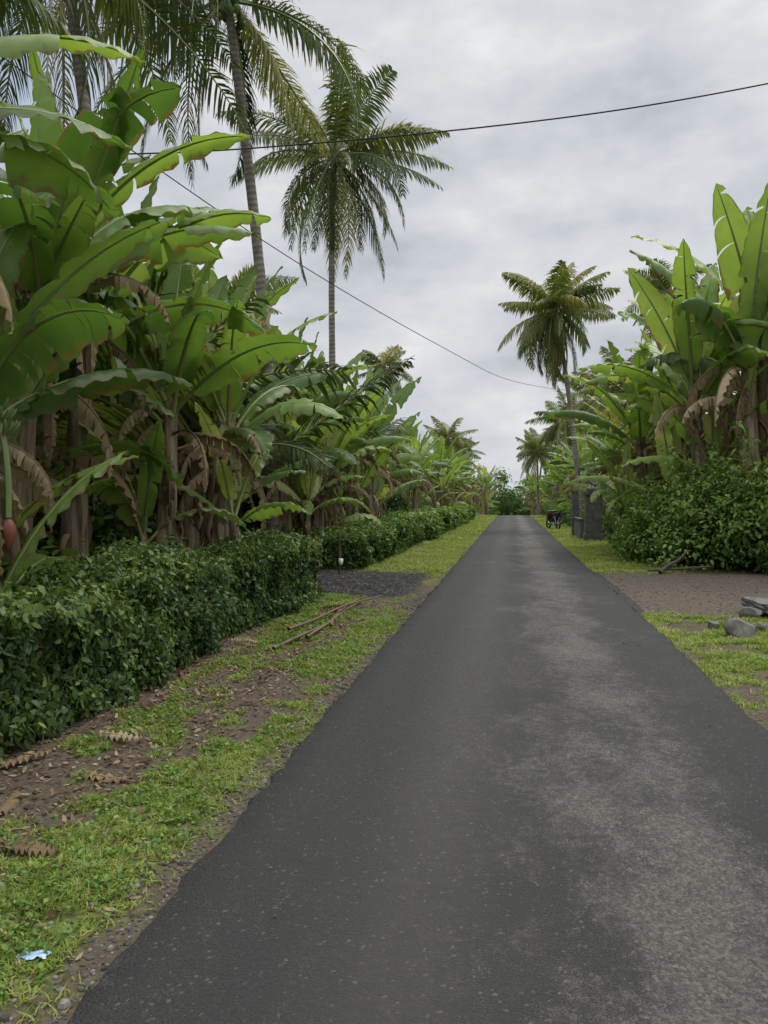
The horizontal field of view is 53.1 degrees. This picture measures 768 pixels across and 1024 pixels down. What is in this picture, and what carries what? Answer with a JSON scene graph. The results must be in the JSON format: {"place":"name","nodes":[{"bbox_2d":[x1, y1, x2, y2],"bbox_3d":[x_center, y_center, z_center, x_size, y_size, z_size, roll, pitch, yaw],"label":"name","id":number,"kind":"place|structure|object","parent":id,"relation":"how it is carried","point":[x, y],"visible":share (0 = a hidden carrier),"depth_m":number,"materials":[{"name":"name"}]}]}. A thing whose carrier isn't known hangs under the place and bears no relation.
{"place":"outdoors","nodes":[
{"label":"outdoors","id":0,"kind":"place"},
{"bbox_2d":[4,58,567,390],"bbox_3d":[1.720,-5.595,21.944,1.737,2.769,43.067,0,1,25],"label":"overhead cable","id":1,"kind":"object","parent":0,"point":[257,236],"visible":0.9,"depth_m":12.76,"materials":[{"name":"rubber"}]},
{"bbox_2d":[0,504,767,1023],"bbox_3d":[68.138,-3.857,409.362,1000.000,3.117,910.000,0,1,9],"label":"ground","id":2,"kind":"structure","parent":0,"point":[676,600],"depth_m":5.16,"materials":[{"name":"soil"}]},
{"bbox_2d":[0,506,77,575],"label":"shrub","id":3,"kind":"object","parent":2,"relation":"on","point":[66,551],"visible":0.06,"depth_m":7.65,"materials":[{"name":"green plant"}]},
{"bbox_2d":[0,0,89,133],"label":"coconut palm","id":4,"kind":"object","parent":2,"relation":"on","point":[30,5],"visible":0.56,"depth_m":11.17,"materials":[{"name":"green plant"}]},
{"bbox_2d":[0,450,127,593],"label":"banana plant","id":5,"kind":"object","parent":2,"relation":"on","point":[27,555],"visible":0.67,"depth_m":6.32,"materials":[{"name":"green plant"}]},
{"bbox_2d":[37,532,96,567],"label":"shrub","id":6,"kind":"object","parent":2,"relation":"on","point":[57,542],"visible":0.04,"depth_m":9.69,"materials":[{"name":"green plant"}]},
{"bbox_2d":[33,502,106,555],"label":"shrub","id":7,"kind":"object","parent":2,"relation":"on","point":[48,532],"depth_m":11.60,"materials":[{"name":"green plant"}]},
{"bbox_2d":[0,34,145,333],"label":"banana plant","id":8,"kind":"object","parent":2,"relation":"on","point":[33,166],"visible":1,"depth_m":5.85,"materials":[{"name":"green plant"}]},
{"bbox_2d":[36,154,150,448],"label":"banana plant","id":9,"kind":"object","parent":2,"relation":"on","point":[118,302],"visible":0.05,"depth_m":9.26,"materials":[{"name":"green plant"}]},
{"bbox_2d":[17,195,174,575],"bbox_3d":[-4.284,-0.734,8.625,4.029,5.054,3.913,0,1,11],"label":"banana plant","id":10,"kind":"object","parent":2,"relation":"on","point":[73,240],"visible":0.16,"depth_m":7.71,"materials":[{"name":"green plant"}]},
{"bbox_2d":[37,497,155,555],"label":"shrub","id":11,"kind":"object","parent":2,"relation":"on","point":[106,528],"visible":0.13,"depth_m":11.66,"materials":[{"name":"green plant"}]},
{"bbox_2d":[0,192,193,559],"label":"banana plant","id":12,"kind":"object","parent":2,"relation":"on","point":[56,325],"visible":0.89,"depth_m":6.46,"materials":[{"name":"green plant"}]},
{"bbox_2d":[0,129,222,489],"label":"banana plant","id":13,"kind":"object","parent":2,"relation":"on","point":[205,253],"visible":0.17,"depth_m":8.99,"materials":[{"name":"green plant"}]},
{"bbox_2d":[0,0,252,337],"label":"coconut palm","id":14,"kind":"object","parent":2,"relation":"on","point":[142,30],"visible":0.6,"depth_m":15.02,"materials":[{"name":"green plant"}]},
{"bbox_2d":[0,49,260,581],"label":"banana plant","id":15,"kind":"object","parent":2,"relation":"on","point":[97,160],"visible":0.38,"depth_m":7.52,"materials":[{"name":"green plant"}]},
{"bbox_2d":[0,52,270,561],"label":"banana plant","id":16,"kind":"object","parent":2,"relation":"on","point":[76,525],"visible":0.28,"depth_m":9.15,"materials":[{"name":"green plant"}]},
{"bbox_2d":[32,310,281,519],"bbox_3d":[-5.892,-1.315,11.476,8.905,5.692,7.055,1,1,28],"label":"banana plant","id":17,"kind":"object","parent":2,"relation":"on","point":[111,408],"visible":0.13,"depth_m":10.43,"materials":[{"name":"green plant"}]},
{"bbox_2d":[61,174,255,544],"bbox_3d":[-4.636,-1.922,12.841,4.570,7.327,4.993,-1,1,-43],"label":"banana plant","id":18,"kind":"object","parent":2,"relation":"on","point":[146,202],"visible":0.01,"depth_m":12.37,"materials":[{"name":"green plant"}]},
{"bbox_2d":[0,521,327,767],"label":"hedge","id":19,"kind":"object","parent":2,"relation":"on","point":[81,638],"visible":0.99,"depth_m":6.38,"materials":[{"name":"green plant"}]},
{"bbox_2d":[0,604,344,856],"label":"dry banana leaf scraps","id":20,"kind":"object","parent":2,"relation":"on","point":[6,806],"visible":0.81,"depth_m":4.42,"materials":[{"name":"brown plant"}]},
{"bbox_2d":[2,194,357,536],"bbox_3d":[-6.840,-1.986,13.769,9.616,7.056,9.042,1,1,44],"label":"banana plant","id":21,"kind":"object","parent":2,"relation":"on","point":[275,429],"visible":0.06,"depth_m":13.90,"materials":[{"name":"green plant"}]},
{"bbox_2d":[53,243,316,549],"bbox_3d":[-2.888,-0.971,9.596,4.167,5.423,2.863,1,1,37],"label":"banana plant","id":22,"kind":"object","parent":2,"relation":"on","point":[184,361],"visible":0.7,"depth_m":9.50,"materials":[{"name":"green plant"}]},
{"bbox_2d":[23,0,373,533],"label":"coconut palm","id":23,"kind":"object","parent":2,"relation":"on","point":[225,11],"visible":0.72,"depth_m":18.17,"materials":[{"name":"green plant"}]},
{"bbox_2d":[130,269,308,552],"bbox_3d":[-3.169,-1.470,13.753,3.743,5.784,3.967,0,1,-16],"label":"banana plant","id":24,"kind":"object","parent":2,"relation":"on","point":[219,289],"visible":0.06,"depth_m":13.30,"materials":[{"name":"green plant"}]},
{"bbox_2d":[109,274,343,555],"bbox_3d":[-2.331,-0.925,11.226,3.441,5.186,3.408,0,1,-10],"label":"banana plant","id":25,"kind":"object","parent":2,"relation":"on","point":[228,398],"visible":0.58,"depth_m":11.15,"materials":[{"name":"green plant"}]},
{"bbox_2d":[157,265,310,506],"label":"banana plant","id":26,"kind":"object","parent":2,"relation":"on","point":[279,293],"visible":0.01,"depth_m":16.84,"materials":[{"name":"green plant"}]},
{"bbox_2d":[145,326,327,550],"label":"banana plant","id":27,"kind":"object","parent":2,"relation":"on","point":[300,381],"visible":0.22,"depth_m":11.83,"materials":[{"name":"green plant"}]},
{"bbox_2d":[187,262,295,360],"bbox_3d":[-6.986,-4.891,31.655,6.816,12.003,6.100,0,1,-10],"label":"coconut palm","id":28,"kind":"object","parent":2,"relation":"on","point":[235,285],"visible":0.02,"depth_m":31.08,"materials":[{"name":"green plant"}]},
{"bbox_2d":[106,295,414,523],"bbox_3d":[-4.275,-1.718,15.752,8.714,6.395,8.194,0,1,16],"label":"young coconut palm","id":29,"kind":"object","parent":2,"relation":"on","point":[289,446],"visible":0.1,"depth_m":16.09,"materials":[{"name":"green plant"}]},
{"bbox_2d":[199,264,345,544],"bbox_3d":[-3.123,-1.885,15.732,4.245,6.560,4.499,0,1,8],"label":"banana plant","id":30,"kind":"object","parent":2,"relation":"on","point":[245,281],"visible":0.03,"depth_m":15.81,"materials":[{"name":"green plant"}]},
{"bbox_2d":[259,366,370,537],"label":"banana plant","id":31,"kind":"object","parent":2,"relation":"on","point":[311,486],"visible":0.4,"depth_m":17.96,"materials":[{"name":"green plant"}]},
{"bbox_2d":[259,331,370,527],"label":"banana plant","id":32,"kind":"object","parent":2,"relation":"on","point":[356,359],"visible":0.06,"depth_m":21.94,"materials":[{"name":"green plant"}]},
{"bbox_2d":[257,317,373,531],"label":"banana plant","id":33,"kind":"object","parent":2,"relation":"on","point":[322,400],"visible":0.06,"depth_m":19.83,"materials":[{"name":"green plant"}]},
{"bbox_2d":[239,378,407,533],"bbox_3d":[-3.816,-1.498,21.947,7.347,5.733,7.813,0,1,27],"label":"young coconut palm","id":34,"kind":"object","parent":2,"relation":"on","point":[256,498],"visible":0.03,"depth_m":22.22,"materials":[{"name":"green plant"}]},
{"bbox_2d":[272,595,381,649],"bbox_3d":[-0.643,1.355,10.060,0.460,0.131,4.203,0,1,12],"label":"bamboo pole pile","id":35,"kind":"object","parent":2,"relation":"on","point":[337,614],"visible":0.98,"depth_m":9.52,"materials":[{"name":"brown wood"}]},
{"bbox_2d":[215,41,453,372],"bbox_3d":[-1.757,-7.080,26.535,8.124,16.544,7.132,0,1,9],"label":"coconut palm","id":36,"kind":"object","parent":2,"relation":"on","point":[337,172],"visible":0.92,"depth_m":26.40,"materials":[{"name":"green plant"}]},
{"bbox_2d":[274,388,411,535],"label":"banana plant","id":37,"kind":"object","parent":2,"relation":"on","point":[339,438],"visible":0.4,"depth_m":18.77,"materials":[{"name":"green plant"}]},
{"bbox_2d":[299,383,391,528],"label":"banana plant","id":38,"kind":"object","parent":2,"relation":"on","point":[355,440],"visible":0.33,"depth_m":20.30,"materials":[{"name":"green plant"}]},
{"bbox_2d":[320,368,401,522],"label":"banana plant","id":39,"kind":"object","parent":2,"relation":"on","point":[374,468],"visible":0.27,"depth_m":23.36,"materials":[{"name":"green plant"}]},
{"bbox_2d":[305,513,425,569],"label":"hedge","id":40,"kind":"object","parent":2,"relation":"on","point":[366,543],"visible":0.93,"depth_m":18.03,"materials":[{"name":"green plant"}]},
{"bbox_2d":[326,367,427,522],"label":"banana plant","id":41,"kind":"object","parent":2,"relation":"on","point":[399,398],"visible":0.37,"depth_m":25.10,"materials":[{"name":"green plant"}]},
{"bbox_2d":[0,569,762,1014],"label":"leaf litter","id":42,"kind":"object","parent":2,"relation":"on","point":[98,785],"visible":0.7,"depth_m":5.02,"materials":[{"name":"brown plant"}]},
{"bbox_2d":[351,344,413,413],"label":"coconut palm","id":43,"kind":"object","parent":2,"relation":"on","point":[386,360],"visible":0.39,"depth_m":65.04,"materials":[{"name":"green plant"}]},
{"bbox_2d":[383,492,409,514],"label":"shrub","id":44,"kind":"object","parent":2,"relation":"on","point":[395,504],"visible":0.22,"depth_m":34.05,"materials":[{"name":"green plant"}]},
{"bbox_2d":[375,421,423,517],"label":"banana plant","id":45,"kind":"object","parent":2,"relation":"on","point":[405,457],"visible":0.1,"depth_m":30.55,"materials":[{"name":"green plant"}]},
{"bbox_2d":[378,403,424,510],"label":"banana plant","id":46,"kind":"object","parent":2,"relation":"on","point":[407,427],"visible":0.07,"depth_m":34.60,"materials":[{"name":"green plant"}]},
{"bbox_2d":[394,427,440,511],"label":"banana plant","id":47,"kind":"object","parent":2,"relation":"on","point":[421,448],"visible":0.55,"depth_m":35.91,"materials":[{"name":"green plant"}]},
{"bbox_2d":[394,426,452,511],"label":"banana plant","id":48,"kind":"object","parent":2,"relation":"on","point":[443,465],"visible":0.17,"depth_m":39.58,"materials":[{"name":"green plant"}]},
{"bbox_2d":[401,434,450,505],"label":"banana plant","id":49,"kind":"object","parent":2,"relation":"on","point":[425,476],"visible":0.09,"depth_m":44.97,"materials":[{"name":"green plant"}]},
{"bbox_2d":[388,503,477,540],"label":"hedge","id":50,"kind":"object","parent":2,"relation":"on","point":[439,522],"visible":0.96,"depth_m":32.55,"materials":[{"name":"green plant"}]},
{"bbox_2d":[419,432,474,505],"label":"banana plant","id":51,"kind":"object","parent":2,"relation":"on","point":[440,447],"visible":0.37,"depth_m":49.79,"materials":[{"name":"green plant"}]},
{"bbox_2d":[422,460,475,507],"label":"banana plant","id":52,"kind":"object","parent":2,"relation":"on","point":[445,480],"visible":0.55,"depth_m":45.73,"materials":[{"name":"green plant"}]},
{"bbox_2d":[423,416,477,458],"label":"coconut palm","id":53,"kind":"object","parent":2,"relation":"on","point":[448,433],"visible":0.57,"depth_m":71.82,"materials":[{"name":"green plant"}]},
{"bbox_2d":[433,448,472,505],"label":"banana plant","id":54,"kind":"object","parent":2,"relation":"on","point":[455,477],"visible":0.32,"depth_m":56.27,"materials":[{"name":"green plant"}]},
{"bbox_2d":[431,446,477,503],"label":"banana plant","id":55,"kind":"object","parent":2,"relation":"on","point":[467,455],"visible":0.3,"depth_m":60.25,"materials":[{"name":"green plant"}]},
{"bbox_2d":[461,459,493,503],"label":"banana plant","id":56,"kind":"object","parent":2,"relation":"on","point":[472,483],"visible":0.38,"depth_m":70.60,"materials":[{"name":"green plant"}]},
{"bbox_2d":[476,464,502,514],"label":"banana plant","id":57,"kind":"object","parent":2,"relation":"on","point":[485,498],"visible":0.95,"depth_m":84.83,"materials":[{"name":"green plant"}]},
{"bbox_2d":[392,459,595,515],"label":"distant trees","id":58,"kind":"object","parent":2,"relation":"on","point":[509,502],"visible":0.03,"depth_m":124.77,"materials":[{"name":"green plant"}]},
{"bbox_2d":[513,477,543,514],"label":"banana plant","id":59,"kind":"object","parent":2,"relation":"on","point":[534,492],"visible":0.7,"depth_m":94.23,"materials":[{"name":"green plant"}]},
{"bbox_2d":[515,429,557,514],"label":"coconut palm","id":60,"kind":"object","parent":2,"relation":"on","point":[538,451],"visible":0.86,"depth_m":85.96,"materials":[{"name":"green plant"}]},
{"bbox_2d":[516,427,563,512],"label":"coconut palm","id":61,"kind":"object","parent":2,"relation":"on","point":[532,431],"visible":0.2,"depth_m":100.32,"materials":[{"name":"green plant"}]},
{"bbox_2d":[540,459,564,500],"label":"banana plant","id":62,"kind":"object","parent":2,"relation":"on","point":[554,488],"visible":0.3,"depth_m":75.03,"materials":[{"name":"green plant"}]},
{"bbox_2d":[545,506,562,528],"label":"parked motorcycle","id":63,"kind":"object","parent":2,"relation":"on","point":[552,517],"visible":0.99,"depth_m":40.50,"materials":[{"name":"metal"}]},
{"bbox_2d":[524,385,586,459],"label":"coconut palm","id":64,"kind":"object","parent":2,"relation":"on","point":[549,435],"visible":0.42,"depth_m":70.13,"materials":[{"name":"green plant"}]},
{"bbox_2d":[496,260,620,514],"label":"coconut palm","id":65,"kind":"object","parent":2,"relation":"on","point":[566,299],"visible":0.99,"depth_m":41.33,"materials":[{"name":"green plant"}]},
{"bbox_2d":[547,502,571,525],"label":"hedge","id":66,"kind":"object","parent":2,"relation":"on","point":[563,508],"visible":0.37,"depth_m":49.60,"materials":[{"name":"green plant"}]},
{"bbox_2d":[540,453,587,511],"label":"banana plant","id":67,"kind":"object","parent":2,"relation":"on","point":[561,489],"visible":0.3,"depth_m":56.63,"materials":[{"name":"green plant"}]},
{"bbox_2d":[549,430,585,489],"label":"banana plant","id":68,"kind":"object","parent":2,"relation":"on","point":[561,462],"visible":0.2,"depth_m":52.21,"materials":[{"name":"green plant"}]},
{"bbox_2d":[547,442,597,507],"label":"banana plant","id":69,"kind":"object","parent":2,"relation":"on","point":[572,470],"visible":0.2,"depth_m":48.75,"materials":[{"name":"green plant"}]},
{"bbox_2d":[572,492,578,534],"bbox_3d":[8.420,0.077,33.843,0.300,1.900,0.300,0,1,9],"label":"end post","id":70,"kind":"object","parent":2,"relation":"on","point":[575,505],"visible":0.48,"depth_m":33.70,"materials":[{"name":"concrete"}]},
{"bbox_2d":[571,490,583,538],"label":"concrete wall","id":71,"kind":"structure","parent":2,"relation":"on","point":[579,528],"depth_m":31.28,"materials":[{"name":"grey concrete"}]},
{"bbox_2d":[551,431,604,503],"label":"banana plant","id":72,"kind":"object","parent":2,"relation":"on","point":[589,459],"visible":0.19,"depth_m":45.35,"materials":[{"name":"green plant"}]},
{"bbox_2d":[555,370,622,439],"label":"coconut palm","id":73,"kind":"object","parent":2,"relation":"on","point":[582,407],"visible":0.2,"depth_m":60.47,"materials":[{"name":"green plant"}]},
{"bbox_2d":[583,534,603,540],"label":"plinth","id":74,"kind":"structure","parent":2,"relation":"on","point":[593,536],"depth_m":29.42,"materials":[{"name":"concrete"}]},
{"bbox_2d":[585,495,601,533],"bbox_3d":[8.082,0.228,29.684,0.620,1.750,0.450,0,1,9],"label":"shaft","id":75,"kind":"object","parent":74,"relation":"on","point":[593,521],"visible":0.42,"depth_m":29.46,"materials":[{"name":"concrete"}]},
{"bbox_2d":[566,406,627,525],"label":"banana plant","id":76,"kind":"object","parent":2,"relation":"on","point":[611,446],"visible":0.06,"depth_m":35.38,"materials":[{"name":"green plant"}]},
{"bbox_2d":[566,466,656,517],"bbox_3d":[9.628,-0.506,31.437,4.181,3.373,5.277,1,1,40],"label":"young coconut palm","id":77,"kind":"object","parent":2,"relation":"on","point":[581,488],"visible":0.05,"depth_m":31.37,"materials":[{"name":"green plant"}]},
{"bbox_2d":[538,340,687,552],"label":"banana plant","id":78,"kind":"object","parent":2,"relation":"on","point":[638,416],"visible":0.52,"depth_m":22.62,"materials":[{"name":"green plant"}]},
{"bbox_2d":[571,346,657,431],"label":"tree","id":79,"kind":"object","parent":2,"relation":"on","point":[613,388],"visible":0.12,"depth_m":50.72,"materials":[{"name":"green plant"}]},
{"bbox_2d":[569,381,668,544],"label":"banana plant","id":80,"kind":"object","parent":2,"relation":"on","point":[607,452],"visible":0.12,"depth_m":25.80,"materials":[{"name":"green plant"}]},
{"bbox_2d":[589,329,666,486],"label":"banana plant","id":81,"kind":"object","parent":2,"relation":"on","point":[647,340],"visible":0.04,"depth_m":27.64,"materials":[{"name":"green plant"}]},
{"bbox_2d":[599,478,665,558],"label":"shrub","id":82,"kind":"object","parent":2,"relation":"on","point":[616,524],"visible":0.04,"depth_m":21.81,"materials":[{"name":"green plant"}]},
{"bbox_2d":[583,402,685,521],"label":"banana plant","id":83,"kind":"object","parent":2,"relation":"on","point":[611,438],"visible":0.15,"depth_m":24.11,"materials":[{"name":"green plant"}]},
{"bbox_2d":[585,311,729,500],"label":"banana plant","id":84,"kind":"object","parent":2,"relation":"on","point":[682,386],"visible":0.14,"depth_m":21.77,"materials":[{"name":"green plant"}]},
{"bbox_2d":[604,472,711,564],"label":"shrub","id":85,"kind":"object","parent":2,"relation":"on","point":[641,526],"visible":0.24,"depth_m":19.66,"materials":[{"name":"green plant"}]},
{"bbox_2d":[591,292,736,472],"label":"banana plant","id":86,"kind":"object","parent":2,"relation":"on","point":[723,301],"visible":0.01,"depth_m":22.67,"materials":[{"name":"green plant"}]},
{"bbox_2d":[564,238,767,560],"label":"banana plant","id":87,"kind":"object","parent":2,"relation":"on","point":[675,330],"visible":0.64,"depth_m":19.61,"materials":[{"name":"green plant"}]},
{"bbox_2d":[620,258,711,356],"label":"coconut palm","id":88,"kind":"object","parent":2,"relation":"on","point":[656,279],"visible":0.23,"depth_m":47.51,"materials":[{"name":"green plant"}]},
{"bbox_2d":[595,345,740,480],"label":"banana plant","id":89,"kind":"object","parent":2,"relation":"on","point":[662,374],"visible":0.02,"depth_m":23.84,"materials":[{"name":"green plant"}]},
{"bbox_2d":[596,375,740,481],"bbox_3d":[10.425,-1.377,22.613,6.794,5.481,8.575,0,1,-25],"label":"young coconut palm","id":90,"kind":"object","parent":2,"relation":"on","point":[646,439],"visible":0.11,"depth_m":23.93,"materials":[{"name":"green plant"}]},
{"bbox_2d":[648,550,710,573],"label":"fallen branch","id":91,"kind":"object","parent":2,"relation":"on","point":[665,567],"visible":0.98,"depth_m":16.54,"materials":[{"name":"wood"}]},
{"bbox_2d":[612,183,767,566],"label":"banana plant","id":92,"kind":"object","parent":2,"relation":"on","point":[753,300],"visible":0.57,"depth_m":18.17,"materials":[{"name":"green plant"}]},
{"bbox_2d":[621,183,767,478],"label":"banana plant","id":93,"kind":"object","parent":2,"relation":"on","point":[732,226],"visible":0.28,"depth_m":18.50,"materials":[{"name":"green plant"}]},
{"bbox_2d":[628,427,766,571],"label":"shrub","id":94,"kind":"object","parent":2,"relation":"on","point":[684,541],"visible":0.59,"depth_m":17.66,"materials":[{"name":"green plant"}]},
{"bbox_2d":[643,419,767,568],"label":"shrub","id":95,"kind":"object","parent":2,"relation":"on","point":[689,442],"visible":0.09,"depth_m":18.39,"materials":[{"name":"green plant"}]},
{"bbox_2d":[666,420,767,573],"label":"shrub","id":96,"kind":"object","parent":2,"relation":"on","point":[738,526],"visible":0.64,"depth_m":16.81,"materials":[{"name":"green plant"}]},
{"bbox_2d":[690,319,767,398],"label":"banana plant","id":97,"kind":"object","parent":2,"relation":"on","point":[750,330],"visible":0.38,"depth_m":17.84,"materials":[{"name":"green plant"}]},
{"bbox_2d":[723,618,755,636],"bbox_3d":[4.140,1.363,8.960,0.377,0.259,0.241,0,1,-8],"label":"rock","id":98,"kind":"object","parent":2,"relation":"on","point":[737,627],"visible":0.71,"depth_m":8.88,"materials":[{"name":"grey stone"}]},
{"bbox_2d":[739,607,761,618],"bbox_3d":[4.907,1.354,10.271,0.198,0.186,0.314,-1,1,-38],"label":"rock","id":99,"kind":"object","parent":2,"relation":"on","point":[749,612],"visible":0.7,"depth_m":10.20,"materials":[{"name":"grey stone"}]},
{"bbox_2d":[740,597,767,613],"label":"rock","id":100,"kind":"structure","parent":2,"relation":"on","point":[759,603],"depth_m":10.58,"materials":[{"name":"grey stone"}]},
{"bbox_2d":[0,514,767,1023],"bbox_3d":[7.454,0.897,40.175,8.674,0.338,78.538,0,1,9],"label":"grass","id":101,"kind":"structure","parent":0,"point":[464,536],"depth_m":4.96,"materials":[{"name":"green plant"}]},
{"bbox_2d":[0,568,767,1023],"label":"gravel","id":102,"kind":"structure","parent":0,"point":[62,1004],"depth_m":4.40,"materials":[{"name":"grey gravel"}]},
{"bbox_2d":[0,0,767,502],"label":"sky","id":103,"kind":"structure","parent":0,"point":[524,199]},
{"bbox_2d":[67,515,767,1023],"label":"road","id":104,"kind":"structure","parent":0,"point":[549,809],"depth_m":3.45,"materials":[{"name":"grey asphalt"}]},
{"bbox_2d":[128,83,767,154],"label":"overhead cable","id":105,"kind":"object","parent":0,"point":[475,127],"visible":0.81,"depth_m":10.88,"materials":[{"name":"rubber"}]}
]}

